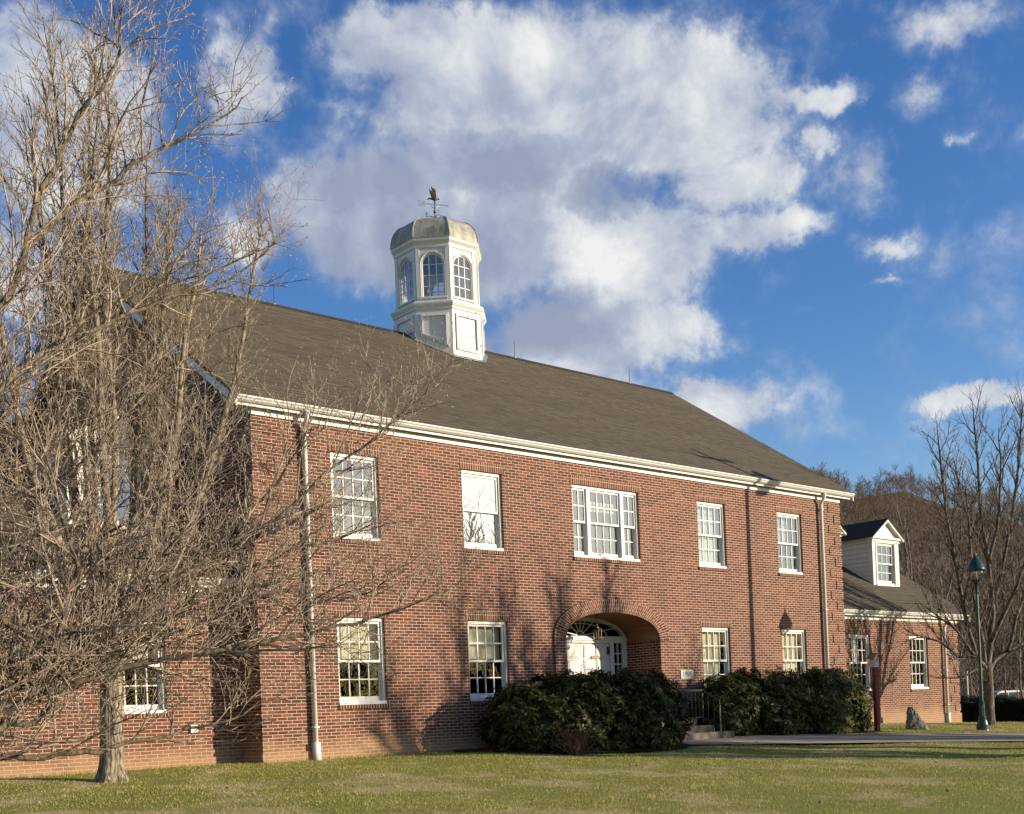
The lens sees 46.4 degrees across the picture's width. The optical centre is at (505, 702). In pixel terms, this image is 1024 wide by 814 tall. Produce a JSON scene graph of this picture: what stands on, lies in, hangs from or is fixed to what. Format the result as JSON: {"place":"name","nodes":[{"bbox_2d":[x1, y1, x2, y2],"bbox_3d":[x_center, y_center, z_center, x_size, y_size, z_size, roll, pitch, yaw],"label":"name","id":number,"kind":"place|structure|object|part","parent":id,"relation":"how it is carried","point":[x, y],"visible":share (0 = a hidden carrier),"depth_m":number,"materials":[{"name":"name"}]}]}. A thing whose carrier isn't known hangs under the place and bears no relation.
{"place":"outdoors","nodes":[
{"label":"outdoors","id":0,"kind":"place"},
{"bbox_2d":[0,721,1023,813],"bbox_3d":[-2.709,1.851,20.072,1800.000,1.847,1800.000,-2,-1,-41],"label":"lawn ground","id":1,"kind":"structure","parent":0,"point":[131,805],"depth_m":15.54,"materials":[{"name":"green plant"}]},
{"bbox_2d":[0,0,370,782],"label":"upright tree","id":2,"kind":"object","parent":1,"relation":"on","point":[112,766],"visible":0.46,"depth_m":16.08,"materials":[{"name":"brown plant"}]},
{"bbox_2d":[0,0,535,761],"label":"magnolia tree","id":3,"kind":"object","parent":1,"relation":"on","point":[60,644],"visible":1,"depth_m":9.45,"materials":[{"name":"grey plant"}]},
{"bbox_2d":[0,216,969,777],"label":"town hall","id":4,"kind":"structure","parent":1,"relation":"on","point":[712,546],"depth_m":23.60,"materials":[{"name":"red brick"}]},
{"bbox_2d":[122,606,171,718],"bbox_3d":[-5.727,-0.623,18.520,1.015,1.735,0.257,-2,-1,-41],"label":"window","id":5,"kind":"structure","parent":4,"relation":"in","point":[142,715],"depth_m":18.65,"materials":[{"name":"white paint"}]},
{"bbox_2d":[327,441,383,545],"bbox_3d":[-2.601,-3.562,20.503,1.090,1.705,0.210,-2,-1,-41],"label":"window","id":6,"kind":"structure","parent":4,"relation":"in","point":[335,444],"depth_m":20.56,"materials":[{"name":"white paint"}]},
{"bbox_2d":[334,607,390,708],"bbox_3d":[-2.503,-0.759,20.494,1.090,1.725,0.257,-2,-1,-41],"label":"window","id":7,"kind":"structure","parent":4,"relation":"in","point":[379,701],"depth_m":20.59,"materials":[{"name":"white paint"}]},
{"bbox_2d":[418,186,448,216],"bbox_3d":[-1.741,-12.049,29.021,0.695,0.935,0.420,-2,-1,12],"label":"weather vane","id":8,"kind":"object","parent":4,"relation":"on","point":[433,196],"visible":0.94,"depth_m":29.00,"materials":[{"name":"metal"}]},
{"bbox_2d":[459,459,507,554],"bbox_3d":[-0.477,-3.630,22.393,1.090,1.705,0.257,-2,-1,-41],"label":"window","id":9,"kind":"structure","parent":4,"relation":"in","point":[477,477],"depth_m":22.51,"materials":[{"name":"white paint"}]},
{"bbox_2d":[465,611,509,704],"bbox_3d":[-0.364,-0.827,22.366,1.090,1.725,0.257,-2,-1,-41],"label":"window","id":10,"kind":"structure","parent":4,"relation":"in","point":[484,644],"depth_m":22.43,"materials":[{"name":"white paint"}]},
{"bbox_2d":[566,617,627,675],"bbox_3d":[1.592,-0.648,25.259,2.778,2.370,0.140,-2,-1,-41],"label":"door","id":11,"kind":"structure","parent":4,"relation":"in","point":[587,652],"depth_m":25.53,"materials":[{"name":"white paint"}]},
{"bbox_2d":[593,615,601,639],"bbox_3d":[1.904,-1.565,24.868,0.190,0.530,0.165,-2,-1,-41],"label":"porch lantern","id":12,"kind":"object","parent":4,"relation":"hanging from","point":[595,635],"visible":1,"depth_m":24.84,"materials":[{"name":"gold metal"}]},
{"bbox_2d":[590,502,613,513],"bbox_3d":[1.955,-4.007,24.613,0.793,0.200,0.013,-2,-1,-41],"label":"window sign","id":13,"kind":"object","parent":4,"relation":"attached to","point":[592,504],"visible":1,"depth_m":24.61,"materials":[{"name":"white paper"}]},
{"bbox_2d":[570,475,643,564],"bbox_3d":[2.039,-3.710,24.565,2.063,1.705,0.210,-2,-1,-41],"label":"window","id":14,"kind":"structure","parent":4,"relation":"in","point":[586,485],"depth_m":24.60,"materials":[{"name":"white paint"}]},
{"bbox_2d":[695,493,729,571],"bbox_3d":[4.560,-3.790,26.803,1.090,1.705,0.257,-2,-1,-41],"label":"window","id":15,"kind":"structure","parent":4,"relation":"in","point":[705,502],"depth_m":26.90,"materials":[{"name":"white paint"}]},
{"bbox_2d":[700,619,731,695],"bbox_3d":[4.673,-0.987,26.775,1.090,1.725,0.257,-2,-1,-41],"label":"window","id":16,"kind":"structure","parent":4,"relation":"in","point":[711,628],"depth_m":26.88,"materials":[{"name":"white paint"}]},
{"bbox_2d":[775,504,805,577],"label":"window","id":17,"kind":"structure","parent":4,"relation":"in","point":[784,511],"depth_m":28.82,"materials":[{"name":"white paint"}]},
{"bbox_2d":[780,622,807,675],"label":"window","id":18,"kind":"structure","parent":4,"relation":"in","point":[790,630],"depth_m":28.83,"materials":[{"name":"white paint"}]},
{"bbox_2d":[848,628,872,692],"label":"window","id":19,"kind":"structure","parent":4,"relation":"in","point":[855,633],"depth_m":31.85,"materials":[{"name":"white paint"}]},
{"bbox_2d":[908,629,931,691],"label":"window","id":20,"kind":"structure","parent":4,"relation":"in","point":[915,687],"depth_m":33.78,"materials":[{"name":"white paint"}]},
{"bbox_2d":[17,723,1020,813],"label":"fallen leaves","id":21,"kind":"object","parent":1,"relation":"on","point":[636,765],"visible":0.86,"depth_m":16.09,"materials":[{"name":"brown plant"}]},
{"bbox_2d":[550,727,599,755],"bbox_3d":[1.207,0.671,20.580,0.909,0.536,0.700,-2,-1,-41],"label":"dry shrub","id":22,"kind":"object","parent":1,"relation":"on","point":[570,747],"visible":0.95,"depth_m":20.49,"materials":[{"name":"brown plant"}]},
{"bbox_2d":[450,743,701,752],"bbox_3d":[1.478,0.835,21.833,4.983,0.156,1.899,-2,-1,-19],"label":"mulch bed","id":23,"kind":"object","parent":1,"relation":"on","point":[599,750],"visible":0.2,"depth_m":21.30,"materials":[{"name":"brown soil"}]},
{"bbox_2d":[474,676,596,753],"bbox_3d":[0.517,0.249,21.522,1.898,1.485,2.079,-2,-1,-41],"label":"rhododendron","id":24,"kind":"object","parent":23,"relation":"on","point":[509,724],"visible":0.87,"depth_m":21.02,"materials":[{"name":"green plant"}]},
{"bbox_2d":[523,665,654,752],"bbox_3d":[1.431,0.137,21.939,2.236,1.672,2.427,-2,-1,-41],"label":"rhododendron","id":25,"kind":"object","parent":23,"relation":"on","point":[604,692],"visible":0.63,"depth_m":21.25,"materials":[{"name":"green plant"}]},
{"bbox_2d":[591,665,696,750],"bbox_3d":[2.440,0.129,22.354,2.231,1.677,2.114,-2,-1,-41],"label":"rhododendron","id":26,"kind":"object","parent":23,"relation":"on","point":[662,698],"visible":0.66,"depth_m":21.73,"materials":[{"name":"green plant"}]},
{"bbox_2d":[662,719,734,740],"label":"front steps","id":27,"kind":"structure","parent":1,"relation":"on","point":[698,732],"depth_m":24.58,"materials":[{"name":"concrete"}]},
{"bbox_2d":[671,689,721,730],"bbox_3d":[3.784,0.203,24.638,1.506,0.939,0.466,-2,-1,-41],"label":"handrail","id":28,"kind":"object","parent":27,"relation":"on","point":[702,704],"visible":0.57,"depth_m":25.06,"materials":[{"name":"metal"}]},
{"bbox_2d":[737,730,879,734],"bbox_3d":[6.441,0.659,26.451,4.467,0.136,1.778,-2,-1,-13],"label":"mulch bed","id":29,"kind":"object","parent":1,"relation":"on","point":[812,733],"visible":0.17,"depth_m":26.05,"materials":[{"name":"brown soil"}]},
{"bbox_2d":[688,667,782,735],"bbox_3d":[4.960,0.008,25.856,2.132,1.602,1.534,-2,-1,-41],"label":"rhododendron","id":30,"kind":"object","parent":29,"relation":"on","point":[728,689],"visible":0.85,"depth_m":25.37,"materials":[{"name":"green plant"}]},
{"bbox_2d":[745,668,825,734],"bbox_3d":[6.145,0.015,26.270,2.311,1.563,1.708,-2,-1,-41],"label":"rhododendron","id":31,"kind":"object","parent":29,"relation":"on","point":[790,726],"visible":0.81,"depth_m":25.70,"materials":[{"name":"green plant"}]},
{"bbox_2d":[739,664,832,733],"bbox_3d":[6.145,-0.049,26.430,2.318,1.599,1.940,-2,-1,-41],"label":"rhododendron","id":32,"kind":"object","parent":29,"relation":"on","point":[783,684],"visible":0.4,"depth_m":25.92,"materials":[{"name":"green plant"}]},
{"bbox_2d":[797,664,875,733],"bbox_3d":[7.236,-0.048,26.827,2.014,1.658,1.852,-2,-1,-41],"label":"rhododendron","id":33,"kind":"object","parent":29,"relation":"on","point":[844,698],"visible":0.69,"depth_m":26.21,"materials":[{"name":"green plant"}]},
{"bbox_2d":[866,653,881,730],"bbox_3d":[8.396,-0.132,27.102,0.250,1.985,0.250,-2,-1,-29],"label":"birdhouse","id":34,"kind":"object","parent":29,"relation":"on","point":[874,658],"visible":0.95,"depth_m":27.07,"materials":[{"name":"red wood"}]},
{"bbox_2d":[899,523,914,578],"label":"woodland tree","id":35,"kind":"object","parent":1,"relation":"on","point":[908,560],"visible":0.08,"depth_m":69.71,"materials":[{"name":"brown plant"}]},
{"bbox_2d":[905,707,930,729],"bbox_3d":[9.788,0.397,28.334,0.609,0.622,0.299,-2,-1,1],"label":"boulder","id":36,"kind":"object","parent":1,"relation":"on","point":[914,721],"visible":0.93,"depth_m":28.24,"materials":[{"name":"grey stone"}]},
{"bbox_2d":[877,470,968,599],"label":"woodland tree","id":37,"kind":"object","parent":1,"relation":"on","point":[904,534],"visible":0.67,"depth_m":57.95,"materials":[{"name":"brown plant"}]},
{"bbox_2d":[876,373,1023,725],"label":"vase shaped tree","id":38,"kind":"object","parent":1,"relation":"on","point":[988,663],"visible":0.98,"depth_m":31.33,"materials":[{"name":"brown plant"}]},
{"bbox_2d":[915,520,984,666],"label":"woodland tree","id":39,"kind":"object","parent":1,"relation":"on","point":[939,576],"visible":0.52,"depth_m":62.14,"materials":[{"name":"brown plant"}]},
{"bbox_2d":[959,640,966,694],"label":"woodland tree","id":40,"kind":"object","parent":1,"relation":"on","point":[961,671],"visible":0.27,"depth_m":74.15,"materials":[{"name":"brown plant"}]},
{"bbox_2d":[966,671,968,695],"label":"metal post","id":41,"kind":"object","parent":1,"relation":"on","point":[967,684],"visible":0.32,"depth_m":43.98,"materials":[{"name":"grey metal"}]},
{"bbox_2d":[964,604,972,693],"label":"woodland tree","id":42,"kind":"object","parent":1,"relation":"on","point":[969,659],"visible":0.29,"depth_m":65.44,"materials":[{"name":"brown plant"}]},
{"bbox_2d":[962,655,981,695],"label":"woodland tree","id":43,"kind":"object","parent":1,"relation":"on","point":[977,679],"visible":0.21,"depth_m":78.09,"materials":[{"name":"brown plant"}]},
{"bbox_2d":[966,551,988,729],"bbox_3d":[10.949,-1.378,27.649,0.430,4.320,0.430,-2,-1,-41],"label":"street lamp","id":44,"kind":"object","parent":1,"relation":"on","point":[975,564],"visible":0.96,"depth_m":27.61,"materials":[{"name":"green metal"}]},
{"bbox_2d":[960,694,1023,721],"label":"clipped hedge","id":45,"kind":"object","parent":1,"relation":"on","point":[1009,709],"visible":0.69,"depth_m":36.21,"materials":[{"name":"green plant"}]},
{"bbox_2d":[972,690,1018,702],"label":"parked car","id":46,"kind":"object","parent":1,"relation":"on","point":[1013,693],"visible":0.09,"depth_m":69.27,"materials":[{"name":"white paint"}]},
{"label":"window","id":47,"kind":"part","parent":46,"relation":"part of","materials":[{"name":"grey glass"}]},
{"bbox_2d":[997,606,1009,694],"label":"woodland tree","id":48,"kind":"object","parent":1,"relation":"on","point":[1003,658],"visible":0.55,"depth_m":65.60,"materials":[{"name":"brown plant"}]},
{"bbox_2d":[1012,562,1023,697],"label":"woodland tree","id":49,"kind":"object","parent":1,"relation":"on","point":[1020,656],"visible":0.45,"depth_m":60.57,"materials":[{"name":"brown plant"}]},
{"bbox_2d":[0,0,1023,523],"label":"sky","id":50,"kind":"structure","parent":0,"point":[798,223],"materials":[{"name":"blue"}]},
{"bbox_2d":[683,733,1023,744],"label":"path","id":51,"kind":"structure","parent":0,"point":[845,738],"depth_m":24.27,"materials":[{"name":"grey asphalt"}]},
{"bbox_2d":[840,491,1023,701],"bbox_3d":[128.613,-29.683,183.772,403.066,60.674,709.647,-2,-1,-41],"label":"hill","id":52,"kind":"structure","parent":0,"point":[1013,654],"depth_m":173.89,"materials":[{"name":"brown plant"}]},
{"bbox_2d":[810,462,1023,698],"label":"hillside wood","id":53,"kind":"object","parent":52,"relation":"on","point":[871,501],"visible":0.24,"depth_m":191.90,"materials":[{"name":"brown plant"}]}
]}

